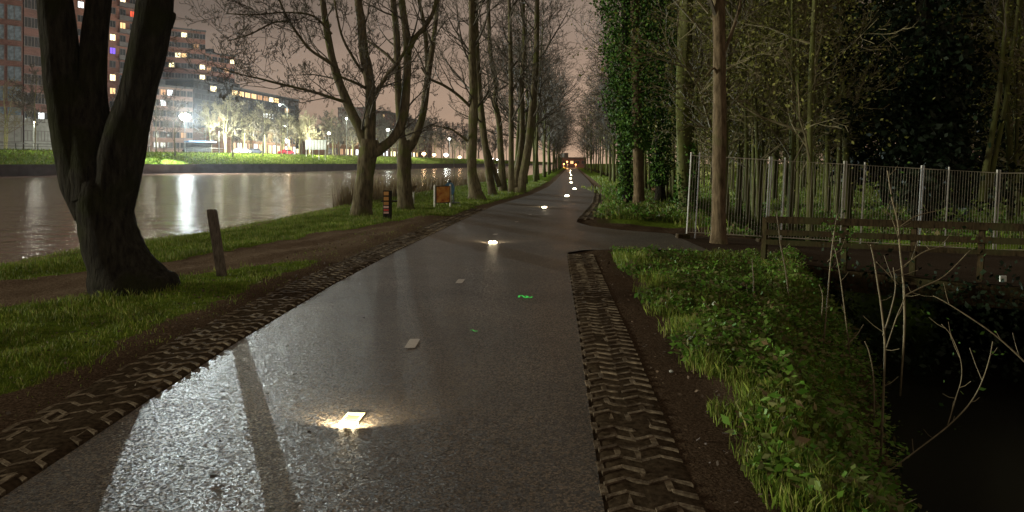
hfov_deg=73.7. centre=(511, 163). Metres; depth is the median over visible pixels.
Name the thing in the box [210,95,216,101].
window
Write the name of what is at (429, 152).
apartment block
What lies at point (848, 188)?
woodland tree
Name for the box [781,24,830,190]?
woodland tree
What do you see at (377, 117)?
quayside tree
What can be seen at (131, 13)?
window
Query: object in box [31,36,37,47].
window
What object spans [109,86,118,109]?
quayside tree
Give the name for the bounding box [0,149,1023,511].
ground
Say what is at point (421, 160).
dike grass
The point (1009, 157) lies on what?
woodland tree
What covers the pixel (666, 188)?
woodland tree
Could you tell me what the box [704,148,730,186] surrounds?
woodland tree
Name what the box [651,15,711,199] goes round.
woodland tree
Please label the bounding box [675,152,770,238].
fence panel
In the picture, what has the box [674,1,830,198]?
woodland tree
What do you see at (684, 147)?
woodside tree
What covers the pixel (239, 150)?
parked car
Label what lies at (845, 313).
sapling
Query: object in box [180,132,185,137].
window
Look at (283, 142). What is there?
quayside tree
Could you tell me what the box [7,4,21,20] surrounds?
window
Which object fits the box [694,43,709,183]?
woodland tree
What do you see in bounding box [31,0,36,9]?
window
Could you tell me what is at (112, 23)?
window
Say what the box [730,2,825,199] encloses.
woodland tree
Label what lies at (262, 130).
quayside tree
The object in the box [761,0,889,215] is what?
woodland tree
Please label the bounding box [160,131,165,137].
window
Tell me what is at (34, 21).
window
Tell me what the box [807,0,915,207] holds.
woodland tree
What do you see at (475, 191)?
canal tree
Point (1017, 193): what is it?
woodland tree
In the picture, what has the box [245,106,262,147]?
quayside tree
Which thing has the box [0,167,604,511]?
cycle path
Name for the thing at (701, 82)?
woodland tree
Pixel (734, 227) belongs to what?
leafy herbs
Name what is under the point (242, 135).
quayside tree
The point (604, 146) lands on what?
avenue tree
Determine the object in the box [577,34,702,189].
woodland tree
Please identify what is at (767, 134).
woodland tree
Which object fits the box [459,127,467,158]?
quayside tree
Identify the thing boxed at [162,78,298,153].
apartment block
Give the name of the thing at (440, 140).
quayside tree
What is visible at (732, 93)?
woodland tree
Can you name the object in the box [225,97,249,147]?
quayside tree
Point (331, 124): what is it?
quayside tree
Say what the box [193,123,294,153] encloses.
shop row
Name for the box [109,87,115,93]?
window
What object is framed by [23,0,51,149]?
apartment block
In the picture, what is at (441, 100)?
sky
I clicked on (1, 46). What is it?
window
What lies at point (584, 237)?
side road
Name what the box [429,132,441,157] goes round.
quayside tree
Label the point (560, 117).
avenue tree
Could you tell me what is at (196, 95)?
window
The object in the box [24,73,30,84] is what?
window
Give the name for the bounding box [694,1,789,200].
woodland tree
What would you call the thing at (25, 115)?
window
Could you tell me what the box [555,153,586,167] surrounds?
building
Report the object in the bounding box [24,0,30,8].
window
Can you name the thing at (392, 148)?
quayside tree
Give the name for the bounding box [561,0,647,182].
avenue tree
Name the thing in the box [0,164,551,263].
canal water
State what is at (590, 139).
avenue tree
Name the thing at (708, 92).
woodland tree
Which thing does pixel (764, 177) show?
woodland tree
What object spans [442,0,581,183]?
avenue tree
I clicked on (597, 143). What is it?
avenue tree
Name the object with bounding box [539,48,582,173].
avenue tree
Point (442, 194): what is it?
information panel
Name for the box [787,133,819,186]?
woodland tree
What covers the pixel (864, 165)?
fence panel
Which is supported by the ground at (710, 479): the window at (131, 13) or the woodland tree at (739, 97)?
the woodland tree at (739, 97)
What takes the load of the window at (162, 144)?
in the apartment block at (182, 135)
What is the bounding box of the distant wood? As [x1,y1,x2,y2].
[647,0,995,180]
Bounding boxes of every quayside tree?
[0,78,39,148]
[8,62,46,148]
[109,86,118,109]
[149,93,167,150]
[161,88,190,155]
[190,102,218,140]
[195,100,224,140]
[201,89,246,152]
[217,104,246,157]
[220,101,241,149]
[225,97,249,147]
[227,107,257,147]
[238,97,262,148]
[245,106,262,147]
[247,101,281,153]
[248,109,269,156]
[253,102,276,150]
[266,110,299,149]
[267,107,284,153]
[270,111,293,156]
[278,112,296,148]
[286,112,313,153]
[291,108,306,153]
[291,116,309,153]
[293,110,323,154]
[307,113,322,154]
[317,110,334,154]
[317,111,339,154]
[322,110,345,154]
[327,110,348,154]
[330,125,343,157]
[337,98,357,141]
[338,118,354,154]
[342,129,357,155]
[345,112,363,155]
[376,106,391,156]
[376,110,388,142]
[376,114,382,141]
[379,107,395,156]
[384,133,397,156]
[405,114,415,139]
[414,115,434,157]
[415,134,423,157]
[418,122,430,157]
[423,117,437,149]
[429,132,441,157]
[431,117,442,157]
[433,118,446,157]
[436,121,451,157]
[442,122,457,157]
[446,122,461,157]
[450,138,462,155]
[455,120,466,155]
[458,134,467,158]
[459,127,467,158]
[477,130,481,149]
[488,135,496,157]
[489,126,496,159]
[503,129,508,159]
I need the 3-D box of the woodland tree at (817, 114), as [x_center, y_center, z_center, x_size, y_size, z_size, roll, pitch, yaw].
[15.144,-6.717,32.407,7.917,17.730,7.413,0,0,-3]
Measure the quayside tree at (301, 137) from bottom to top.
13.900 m
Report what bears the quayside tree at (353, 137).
on the ground at (710, 479)
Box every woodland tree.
[569,0,871,181]
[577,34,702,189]
[589,16,706,198]
[612,1,776,173]
[615,0,916,240]
[616,0,871,231]
[616,4,774,200]
[618,0,806,186]
[618,57,664,188]
[625,0,855,228]
[631,9,710,199]
[644,0,895,226]
[645,0,731,187]
[645,0,1001,238]
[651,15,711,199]
[652,0,851,214]
[653,4,807,164]
[659,2,862,219]
[663,3,732,161]
[668,0,797,216]
[669,10,760,161]
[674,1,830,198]
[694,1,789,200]
[694,2,779,153]
[694,6,729,186]
[694,8,711,192]
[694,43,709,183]
[697,2,835,167]
[698,0,854,204]
[698,0,859,207]
[698,3,767,170]
[700,123,711,184]
[702,5,711,185]
[704,0,910,229]
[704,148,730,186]
[705,0,907,207]
[705,7,734,190]
[705,15,795,191]
[706,0,834,201]
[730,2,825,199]
[731,16,806,177]
[733,7,817,176]
[739,0,1022,213]
[756,0,902,158]
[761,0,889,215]
[763,17,839,197]
[764,0,897,203]
[767,0,907,218]
[767,2,870,170]
[772,12,862,167]
[781,1,873,197]
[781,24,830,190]
[787,36,855,196]
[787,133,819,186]
[788,12,831,182]
[795,114,806,188]
[801,25,850,195]
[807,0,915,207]
[822,141,832,185]
[851,2,1023,206]
[858,0,1023,216]
[872,0,1023,222]
[883,0,1023,144]
[935,0,1023,215]
[966,0,1023,79]
[971,10,1021,200]
[972,4,1023,204]
[973,6,1023,203]
[985,43,1023,196]
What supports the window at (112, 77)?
in the apartment tower at (122, 15)
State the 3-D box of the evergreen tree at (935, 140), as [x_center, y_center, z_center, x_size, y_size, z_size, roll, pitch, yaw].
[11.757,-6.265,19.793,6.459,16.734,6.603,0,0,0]
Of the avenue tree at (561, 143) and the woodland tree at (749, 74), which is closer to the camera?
the woodland tree at (749, 74)
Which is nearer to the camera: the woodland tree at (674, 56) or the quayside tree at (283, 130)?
the woodland tree at (674, 56)
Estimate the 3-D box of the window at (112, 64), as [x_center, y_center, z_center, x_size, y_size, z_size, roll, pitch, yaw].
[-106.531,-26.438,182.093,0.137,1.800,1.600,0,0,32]
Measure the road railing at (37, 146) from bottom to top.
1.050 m
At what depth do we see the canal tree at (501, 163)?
37.85 m
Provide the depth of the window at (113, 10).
182.28 m
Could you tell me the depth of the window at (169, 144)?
173.27 m
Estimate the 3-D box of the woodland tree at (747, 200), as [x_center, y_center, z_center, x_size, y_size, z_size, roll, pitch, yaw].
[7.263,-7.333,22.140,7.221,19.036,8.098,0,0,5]
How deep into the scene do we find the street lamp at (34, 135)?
111.68 m
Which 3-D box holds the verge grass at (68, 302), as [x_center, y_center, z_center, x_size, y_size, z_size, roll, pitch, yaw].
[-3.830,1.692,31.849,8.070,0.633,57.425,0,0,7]
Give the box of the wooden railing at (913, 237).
[760,216,1023,281]
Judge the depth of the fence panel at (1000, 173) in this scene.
14.60 m
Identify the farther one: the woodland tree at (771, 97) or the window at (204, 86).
the window at (204, 86)
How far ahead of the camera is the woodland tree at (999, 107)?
21.49 m
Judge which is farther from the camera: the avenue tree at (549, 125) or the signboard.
the signboard
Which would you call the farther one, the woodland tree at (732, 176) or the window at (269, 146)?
the window at (269, 146)
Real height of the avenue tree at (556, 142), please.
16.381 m
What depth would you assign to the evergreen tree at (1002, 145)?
25.15 m
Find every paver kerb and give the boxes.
[0,208,486,497]
[567,253,704,511]
[578,193,603,219]
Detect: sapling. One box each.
[740,260,753,296]
[767,212,792,298]
[809,203,859,349]
[835,250,863,364]
[863,239,919,455]
[870,162,985,395]
[881,310,1005,477]
[915,283,1023,361]
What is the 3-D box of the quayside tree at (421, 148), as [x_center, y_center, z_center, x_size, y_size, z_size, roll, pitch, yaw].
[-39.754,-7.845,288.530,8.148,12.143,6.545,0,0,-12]
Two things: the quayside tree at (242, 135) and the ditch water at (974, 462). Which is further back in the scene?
the quayside tree at (242, 135)
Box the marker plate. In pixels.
[999,276,1006,281]
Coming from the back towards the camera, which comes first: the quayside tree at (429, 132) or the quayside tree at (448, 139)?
the quayside tree at (448, 139)
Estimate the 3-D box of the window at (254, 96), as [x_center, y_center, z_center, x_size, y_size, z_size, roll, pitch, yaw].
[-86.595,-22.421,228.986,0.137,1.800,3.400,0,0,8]
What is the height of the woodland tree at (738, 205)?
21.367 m
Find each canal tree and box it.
[36,0,180,296]
[163,0,468,215]
[351,0,470,209]
[392,0,514,199]
[420,0,512,194]
[443,0,532,191]
[464,0,550,192]
[481,0,587,192]
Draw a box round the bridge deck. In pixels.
[754,259,1023,309]
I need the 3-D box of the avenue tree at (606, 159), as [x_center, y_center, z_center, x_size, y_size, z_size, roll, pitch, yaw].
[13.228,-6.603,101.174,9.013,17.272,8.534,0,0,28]
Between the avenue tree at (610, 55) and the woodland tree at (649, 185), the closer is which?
the avenue tree at (610, 55)
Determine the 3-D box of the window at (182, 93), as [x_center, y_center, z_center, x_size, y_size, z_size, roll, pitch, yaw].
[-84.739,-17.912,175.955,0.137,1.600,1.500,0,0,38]
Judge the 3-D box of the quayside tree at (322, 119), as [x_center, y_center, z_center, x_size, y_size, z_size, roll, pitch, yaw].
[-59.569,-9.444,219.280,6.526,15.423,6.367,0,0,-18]
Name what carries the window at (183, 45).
in the apartment tower at (180, 63)
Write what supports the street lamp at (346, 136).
on the ground at (710, 479)
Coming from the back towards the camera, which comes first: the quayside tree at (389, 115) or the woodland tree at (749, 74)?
the quayside tree at (389, 115)
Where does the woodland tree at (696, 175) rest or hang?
on the ground at (710, 479)
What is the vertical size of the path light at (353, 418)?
0.016 m
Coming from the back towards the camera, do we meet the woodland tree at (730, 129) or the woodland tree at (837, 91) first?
the woodland tree at (730, 129)
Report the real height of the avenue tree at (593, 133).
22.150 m
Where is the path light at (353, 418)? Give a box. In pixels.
[339,412,365,425]
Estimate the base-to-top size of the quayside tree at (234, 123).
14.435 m
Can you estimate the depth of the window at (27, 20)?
139.48 m
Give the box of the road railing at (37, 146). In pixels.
[0,143,224,151]
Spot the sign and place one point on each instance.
(413, 188)
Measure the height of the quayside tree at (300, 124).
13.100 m
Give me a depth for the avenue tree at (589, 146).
174.34 m
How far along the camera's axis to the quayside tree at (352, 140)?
230.60 m
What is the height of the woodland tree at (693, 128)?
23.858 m
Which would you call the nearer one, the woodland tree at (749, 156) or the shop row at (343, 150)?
the woodland tree at (749, 156)
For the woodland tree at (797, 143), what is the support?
on the ground at (710, 479)
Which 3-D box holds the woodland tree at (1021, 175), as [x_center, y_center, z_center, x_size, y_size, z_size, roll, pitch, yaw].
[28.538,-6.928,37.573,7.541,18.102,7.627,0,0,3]
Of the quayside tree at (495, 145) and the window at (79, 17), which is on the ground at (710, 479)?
the quayside tree at (495, 145)
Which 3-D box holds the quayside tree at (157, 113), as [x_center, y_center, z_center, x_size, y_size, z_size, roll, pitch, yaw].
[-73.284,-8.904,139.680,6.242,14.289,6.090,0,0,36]
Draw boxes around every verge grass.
[0,180,546,395]
[609,245,895,511]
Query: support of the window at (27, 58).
in the apartment block at (31, 49)
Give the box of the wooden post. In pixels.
[207,209,226,276]
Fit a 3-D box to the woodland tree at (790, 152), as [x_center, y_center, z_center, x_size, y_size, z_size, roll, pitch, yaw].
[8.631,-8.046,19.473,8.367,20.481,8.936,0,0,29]
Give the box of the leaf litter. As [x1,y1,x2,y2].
[0,229,829,509]
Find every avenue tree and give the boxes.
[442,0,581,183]
[464,0,568,179]
[478,12,574,176]
[479,0,591,166]
[497,0,582,181]
[514,93,578,151]
[515,71,575,172]
[517,64,575,175]
[528,22,590,176]
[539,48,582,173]
[539,65,587,174]
[540,93,577,169]
[541,116,575,168]
[546,79,572,171]
[546,112,575,169]
[546,121,577,167]
[550,95,569,169]
[550,95,582,170]
[560,0,736,194]
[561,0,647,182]
[570,92,603,172]
[571,82,595,170]
[572,110,586,168]
[573,1,615,179]
[573,68,607,176]
[573,106,595,169]
[574,55,631,181]
[574,72,608,171]
[575,115,598,158]
[578,13,621,181]
[579,67,616,176]
[579,101,612,176]
[580,114,599,170]
[581,24,621,151]
[581,94,607,174]
[583,63,612,175]
[584,73,612,168]
[585,103,601,172]
[587,0,710,117]
[590,88,617,178]
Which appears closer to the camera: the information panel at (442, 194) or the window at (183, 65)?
the information panel at (442, 194)
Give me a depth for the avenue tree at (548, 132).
110.77 m
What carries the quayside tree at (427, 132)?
on the ground at (710, 479)
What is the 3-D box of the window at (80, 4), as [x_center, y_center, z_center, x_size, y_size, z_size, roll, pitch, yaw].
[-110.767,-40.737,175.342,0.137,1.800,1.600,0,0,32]
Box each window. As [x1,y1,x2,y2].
[0,3,3,18]
[0,24,3,38]
[0,44,3,59]
[0,65,3,79]
[0,86,2,100]
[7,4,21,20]
[7,25,21,40]
[7,45,21,61]
[7,66,21,81]
[7,86,21,101]
[7,107,21,121]
[8,127,21,141]
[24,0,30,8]
[24,16,30,27]
[24,35,30,46]
[24,54,30,65]
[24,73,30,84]
[24,111,30,121]
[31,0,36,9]
[31,17,37,28]
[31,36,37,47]
[31,55,37,66]
[31,74,37,84]
[38,56,40,66]
[38,93,43,103]
[38,112,43,122]
[77,1,83,8]
[77,14,82,21]
[109,20,115,27]
[109,33,115,40]
[109,47,115,54]
[109,60,115,67]
[109,74,115,80]
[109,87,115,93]
[111,7,115,13]
[120,9,125,15]
[120,22,125,28]
[120,35,125,41]
[120,48,125,54]
[129,10,133,16]
[160,89,165,94]
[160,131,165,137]
[160,142,165,147]
[167,89,172,95]
[167,142,172,148]
[168,72,174,77]
[175,73,180,77]
[180,90,185,96]
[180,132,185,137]
[181,32,186,37]
[181,42,186,47]
[181,63,186,68]
[187,91,192,97]
[187,101,192,107]
[187,122,192,127]
[187,132,192,138]
[194,82,200,89]
[194,92,200,99]
[194,103,200,109]
[199,34,204,39]
[202,84,208,90]
[202,94,208,100]
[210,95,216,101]
[217,87,223,93]
[245,92,250,97]
[251,93,256,99]
[268,145,271,152]
[272,145,275,153]
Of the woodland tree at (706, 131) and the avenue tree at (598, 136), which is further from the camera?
the avenue tree at (598, 136)
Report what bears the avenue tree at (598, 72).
on the ground at (710, 479)
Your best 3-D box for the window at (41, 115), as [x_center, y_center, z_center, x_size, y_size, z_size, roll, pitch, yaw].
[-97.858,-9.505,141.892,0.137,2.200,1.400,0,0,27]
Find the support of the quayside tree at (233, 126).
on the ground at (710, 479)
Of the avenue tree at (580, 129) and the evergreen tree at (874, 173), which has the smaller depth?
the evergreen tree at (874, 173)
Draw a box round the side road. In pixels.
[563,222,708,252]
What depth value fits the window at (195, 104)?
197.76 m
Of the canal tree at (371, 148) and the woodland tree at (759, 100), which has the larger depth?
the woodland tree at (759, 100)
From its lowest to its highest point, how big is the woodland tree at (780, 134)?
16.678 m
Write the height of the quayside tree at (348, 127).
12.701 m
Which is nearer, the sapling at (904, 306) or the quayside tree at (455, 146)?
the sapling at (904, 306)
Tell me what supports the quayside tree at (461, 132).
on the ground at (710, 479)
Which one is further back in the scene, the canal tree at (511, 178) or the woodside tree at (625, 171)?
the canal tree at (511, 178)
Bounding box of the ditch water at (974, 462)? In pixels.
[839,290,1023,511]
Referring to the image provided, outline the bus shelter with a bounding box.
[184,141,215,151]
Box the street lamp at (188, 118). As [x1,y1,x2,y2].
[178,113,190,151]
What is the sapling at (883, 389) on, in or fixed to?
on the ground at (710, 479)
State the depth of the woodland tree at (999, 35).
25.43 m
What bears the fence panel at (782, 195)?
on the bridge roadway
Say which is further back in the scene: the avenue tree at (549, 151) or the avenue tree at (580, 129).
the avenue tree at (580, 129)
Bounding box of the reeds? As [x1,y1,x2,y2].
[331,169,507,206]
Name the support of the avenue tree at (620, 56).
on the ground at (710, 479)
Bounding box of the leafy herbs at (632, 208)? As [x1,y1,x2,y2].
[592,184,814,240]
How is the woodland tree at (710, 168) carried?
on the ground at (710, 479)
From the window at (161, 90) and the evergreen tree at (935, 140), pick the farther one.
the window at (161, 90)
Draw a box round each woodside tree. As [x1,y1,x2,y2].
[589,0,678,206]
[593,0,663,202]
[619,0,706,202]
[670,0,711,216]
[703,0,768,243]
[977,0,1023,201]
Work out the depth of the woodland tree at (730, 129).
36.37 m
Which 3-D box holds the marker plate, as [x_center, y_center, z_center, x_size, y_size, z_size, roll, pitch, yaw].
[6.580,1.548,9.150,0.090,0.080,0.020,0,0,0]
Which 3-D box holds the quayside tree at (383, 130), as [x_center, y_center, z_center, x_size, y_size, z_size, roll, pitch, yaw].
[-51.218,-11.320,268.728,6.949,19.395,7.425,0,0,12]
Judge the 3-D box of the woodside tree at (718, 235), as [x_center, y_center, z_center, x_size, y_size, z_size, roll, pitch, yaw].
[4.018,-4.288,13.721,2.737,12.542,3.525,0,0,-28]
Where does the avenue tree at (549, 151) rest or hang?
on the ground at (710, 479)
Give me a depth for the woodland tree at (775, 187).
33.09 m
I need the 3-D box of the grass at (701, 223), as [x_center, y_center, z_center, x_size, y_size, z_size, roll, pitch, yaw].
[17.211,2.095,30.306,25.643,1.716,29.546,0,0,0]
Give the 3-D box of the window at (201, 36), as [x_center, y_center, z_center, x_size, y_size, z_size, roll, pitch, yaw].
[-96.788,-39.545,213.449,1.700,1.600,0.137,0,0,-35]
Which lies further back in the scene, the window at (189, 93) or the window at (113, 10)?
the window at (113, 10)
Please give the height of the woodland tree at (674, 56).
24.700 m
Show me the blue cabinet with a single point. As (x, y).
(452, 187)
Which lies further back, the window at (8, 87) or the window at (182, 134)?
the window at (182, 134)
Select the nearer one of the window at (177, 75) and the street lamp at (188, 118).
the street lamp at (188, 118)
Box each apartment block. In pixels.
[0,0,22,149]
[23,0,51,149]
[147,79,193,151]
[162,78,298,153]
[205,49,234,82]
[337,107,431,157]
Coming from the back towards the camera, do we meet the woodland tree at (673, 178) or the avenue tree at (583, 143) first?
the avenue tree at (583, 143)
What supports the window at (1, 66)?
in the apartment block at (11, 39)
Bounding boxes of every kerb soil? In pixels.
[580,195,602,218]
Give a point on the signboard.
(312, 145)
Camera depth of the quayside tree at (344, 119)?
225.78 m
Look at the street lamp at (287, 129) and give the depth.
176.47 m
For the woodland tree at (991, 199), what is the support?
on the ground at (710, 479)
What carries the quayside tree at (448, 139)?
on the ground at (710, 479)
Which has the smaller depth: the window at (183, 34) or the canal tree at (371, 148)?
the canal tree at (371, 148)
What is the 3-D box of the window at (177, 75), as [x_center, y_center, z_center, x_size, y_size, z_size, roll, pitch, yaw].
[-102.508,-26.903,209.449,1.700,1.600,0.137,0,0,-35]
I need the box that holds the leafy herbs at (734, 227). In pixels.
[694,201,1023,244]
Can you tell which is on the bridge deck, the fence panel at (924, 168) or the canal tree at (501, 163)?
the fence panel at (924, 168)
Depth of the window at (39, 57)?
141.58 m
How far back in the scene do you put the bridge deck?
10.22 m
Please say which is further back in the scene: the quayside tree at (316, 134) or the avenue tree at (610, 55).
the quayside tree at (316, 134)
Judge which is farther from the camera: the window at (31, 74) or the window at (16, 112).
the window at (31, 74)
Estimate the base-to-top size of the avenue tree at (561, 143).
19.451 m
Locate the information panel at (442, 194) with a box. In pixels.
[434,184,450,206]
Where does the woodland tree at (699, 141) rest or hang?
on the ground at (710, 479)
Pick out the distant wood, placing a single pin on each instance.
(780, 172)
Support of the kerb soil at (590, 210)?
on the ground at (710, 479)
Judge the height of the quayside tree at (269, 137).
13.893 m
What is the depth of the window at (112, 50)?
182.01 m
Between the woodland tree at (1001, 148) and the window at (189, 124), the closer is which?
the woodland tree at (1001, 148)
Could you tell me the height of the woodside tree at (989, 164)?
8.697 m
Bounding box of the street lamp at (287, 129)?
[278,104,287,153]
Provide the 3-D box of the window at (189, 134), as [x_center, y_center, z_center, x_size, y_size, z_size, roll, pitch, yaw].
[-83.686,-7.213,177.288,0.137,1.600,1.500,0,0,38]
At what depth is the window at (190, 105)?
177.30 m
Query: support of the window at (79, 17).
in the apartment tower at (122, 15)
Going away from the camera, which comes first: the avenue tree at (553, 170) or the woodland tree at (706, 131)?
the woodland tree at (706, 131)
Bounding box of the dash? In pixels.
[404,339,419,347]
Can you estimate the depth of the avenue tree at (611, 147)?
76.19 m
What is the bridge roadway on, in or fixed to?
on the bridge deck
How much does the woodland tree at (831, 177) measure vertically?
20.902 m
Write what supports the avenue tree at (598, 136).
on the ground at (710, 479)
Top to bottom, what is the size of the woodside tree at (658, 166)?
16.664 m
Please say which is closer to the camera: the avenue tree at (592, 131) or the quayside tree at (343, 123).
the avenue tree at (592, 131)
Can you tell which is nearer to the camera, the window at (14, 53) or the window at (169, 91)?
the window at (14, 53)
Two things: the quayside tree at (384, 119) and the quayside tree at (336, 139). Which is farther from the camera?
the quayside tree at (384, 119)
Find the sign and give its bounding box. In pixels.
[412,185,416,202]
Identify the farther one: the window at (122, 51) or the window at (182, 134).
the window at (122, 51)
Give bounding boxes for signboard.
[305,140,325,159]
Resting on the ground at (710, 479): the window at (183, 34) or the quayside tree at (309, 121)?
the quayside tree at (309, 121)
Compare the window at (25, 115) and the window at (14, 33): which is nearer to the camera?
the window at (14, 33)
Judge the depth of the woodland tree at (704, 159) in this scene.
54.77 m
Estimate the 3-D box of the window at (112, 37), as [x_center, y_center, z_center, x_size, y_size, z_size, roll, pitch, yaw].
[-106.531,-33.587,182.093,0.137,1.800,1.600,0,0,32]
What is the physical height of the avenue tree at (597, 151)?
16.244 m
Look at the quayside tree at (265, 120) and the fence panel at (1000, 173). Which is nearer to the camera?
the fence panel at (1000, 173)
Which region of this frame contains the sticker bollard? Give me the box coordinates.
[383,190,391,218]
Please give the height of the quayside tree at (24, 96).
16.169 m
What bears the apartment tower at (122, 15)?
on the ground at (710, 479)
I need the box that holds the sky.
[173,0,990,163]
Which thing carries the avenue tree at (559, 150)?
on the ground at (710, 479)
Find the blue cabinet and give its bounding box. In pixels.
[445,180,454,203]
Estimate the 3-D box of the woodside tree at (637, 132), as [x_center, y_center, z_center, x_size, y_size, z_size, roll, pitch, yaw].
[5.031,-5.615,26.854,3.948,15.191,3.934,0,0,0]
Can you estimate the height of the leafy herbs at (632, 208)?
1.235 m
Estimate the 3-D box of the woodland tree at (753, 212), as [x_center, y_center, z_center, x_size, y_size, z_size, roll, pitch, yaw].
[8.445,-6.947,25.334,7.504,18.140,6.740,0,0,-20]
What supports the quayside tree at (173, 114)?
on the ground at (710, 479)
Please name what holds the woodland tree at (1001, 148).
on the ground at (710, 479)
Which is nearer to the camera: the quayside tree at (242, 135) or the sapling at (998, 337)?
the sapling at (998, 337)
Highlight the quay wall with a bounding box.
[0,163,552,175]
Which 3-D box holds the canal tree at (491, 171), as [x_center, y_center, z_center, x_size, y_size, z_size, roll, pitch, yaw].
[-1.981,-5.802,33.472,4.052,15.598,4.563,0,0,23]
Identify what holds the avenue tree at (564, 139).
on the ground at (710, 479)
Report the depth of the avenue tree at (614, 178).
57.98 m
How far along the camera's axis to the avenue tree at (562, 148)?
169.65 m
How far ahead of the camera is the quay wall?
136.85 m
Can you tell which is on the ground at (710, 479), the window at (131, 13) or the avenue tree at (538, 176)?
the avenue tree at (538, 176)
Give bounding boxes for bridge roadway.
[673,234,1023,286]
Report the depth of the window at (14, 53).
136.92 m
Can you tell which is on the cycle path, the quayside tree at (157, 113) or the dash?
the dash
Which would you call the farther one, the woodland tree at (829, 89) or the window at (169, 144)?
the window at (169, 144)
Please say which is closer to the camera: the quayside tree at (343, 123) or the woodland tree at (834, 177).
the woodland tree at (834, 177)
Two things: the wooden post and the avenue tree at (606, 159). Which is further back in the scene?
the avenue tree at (606, 159)
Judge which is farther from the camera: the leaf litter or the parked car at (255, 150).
the parked car at (255, 150)
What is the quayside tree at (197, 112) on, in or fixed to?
on the ground at (710, 479)
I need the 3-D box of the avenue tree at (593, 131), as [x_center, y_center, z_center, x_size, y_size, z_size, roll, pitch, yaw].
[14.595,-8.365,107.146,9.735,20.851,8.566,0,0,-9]
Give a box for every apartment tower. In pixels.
[73,0,135,106]
[161,27,205,79]
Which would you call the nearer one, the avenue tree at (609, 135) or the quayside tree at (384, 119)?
the avenue tree at (609, 135)
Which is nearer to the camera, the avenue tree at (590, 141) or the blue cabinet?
the blue cabinet
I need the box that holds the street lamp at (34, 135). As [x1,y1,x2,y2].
[33,120,34,149]
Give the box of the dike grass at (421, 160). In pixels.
[0,148,496,164]
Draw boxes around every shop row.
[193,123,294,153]
[300,133,417,156]
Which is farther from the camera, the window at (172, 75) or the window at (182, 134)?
the window at (172, 75)
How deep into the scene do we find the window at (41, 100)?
141.89 m
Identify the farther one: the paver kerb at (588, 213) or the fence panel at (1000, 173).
the paver kerb at (588, 213)
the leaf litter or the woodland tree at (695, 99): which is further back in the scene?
the woodland tree at (695, 99)
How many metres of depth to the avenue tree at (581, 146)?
194.71 m
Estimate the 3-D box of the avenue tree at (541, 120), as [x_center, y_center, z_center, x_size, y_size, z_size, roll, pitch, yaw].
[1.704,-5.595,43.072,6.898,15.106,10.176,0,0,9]
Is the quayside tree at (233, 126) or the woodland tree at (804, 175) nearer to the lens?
the woodland tree at (804, 175)
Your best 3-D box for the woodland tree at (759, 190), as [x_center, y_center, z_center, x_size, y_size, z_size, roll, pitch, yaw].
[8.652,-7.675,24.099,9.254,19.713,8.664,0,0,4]
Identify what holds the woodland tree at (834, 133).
on the ground at (710, 479)
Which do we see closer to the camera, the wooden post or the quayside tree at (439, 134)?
the wooden post
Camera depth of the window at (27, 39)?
139.48 m
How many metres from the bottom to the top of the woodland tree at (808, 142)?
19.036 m
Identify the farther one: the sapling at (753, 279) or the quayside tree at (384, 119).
the quayside tree at (384, 119)
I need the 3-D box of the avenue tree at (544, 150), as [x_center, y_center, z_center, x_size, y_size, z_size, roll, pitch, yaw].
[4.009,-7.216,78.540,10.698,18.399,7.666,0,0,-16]
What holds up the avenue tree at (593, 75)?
on the ground at (710, 479)
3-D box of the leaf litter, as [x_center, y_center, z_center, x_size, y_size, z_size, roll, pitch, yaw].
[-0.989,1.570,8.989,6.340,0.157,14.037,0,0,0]
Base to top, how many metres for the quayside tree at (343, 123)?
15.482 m
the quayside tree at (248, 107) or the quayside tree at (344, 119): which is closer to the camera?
the quayside tree at (248, 107)
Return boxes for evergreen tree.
[800,0,1023,228]
[813,1,996,206]
[869,0,1023,212]
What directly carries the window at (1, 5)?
in the apartment block at (11, 39)
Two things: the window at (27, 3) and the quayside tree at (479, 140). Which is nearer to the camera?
the window at (27, 3)
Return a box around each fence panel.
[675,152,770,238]
[756,157,844,241]
[840,161,922,245]
[919,165,997,248]
[995,170,1023,249]
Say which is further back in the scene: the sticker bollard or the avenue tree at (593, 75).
the avenue tree at (593, 75)
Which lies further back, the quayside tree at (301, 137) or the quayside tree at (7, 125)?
the quayside tree at (301, 137)
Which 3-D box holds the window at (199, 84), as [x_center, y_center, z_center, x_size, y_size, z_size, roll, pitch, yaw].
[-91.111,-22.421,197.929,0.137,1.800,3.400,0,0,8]
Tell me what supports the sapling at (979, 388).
on the ground at (710, 479)
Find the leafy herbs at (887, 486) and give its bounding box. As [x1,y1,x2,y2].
[610,244,921,511]
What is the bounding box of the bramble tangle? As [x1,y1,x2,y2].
[799,226,1023,384]
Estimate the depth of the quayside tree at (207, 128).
159.59 m
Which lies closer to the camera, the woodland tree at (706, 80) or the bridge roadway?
the bridge roadway
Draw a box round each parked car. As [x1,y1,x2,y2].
[231,148,250,152]
[248,148,263,153]
[278,149,294,154]
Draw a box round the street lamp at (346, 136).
[345,118,346,154]
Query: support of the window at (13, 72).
in the apartment block at (11, 39)
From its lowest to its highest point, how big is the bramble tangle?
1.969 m

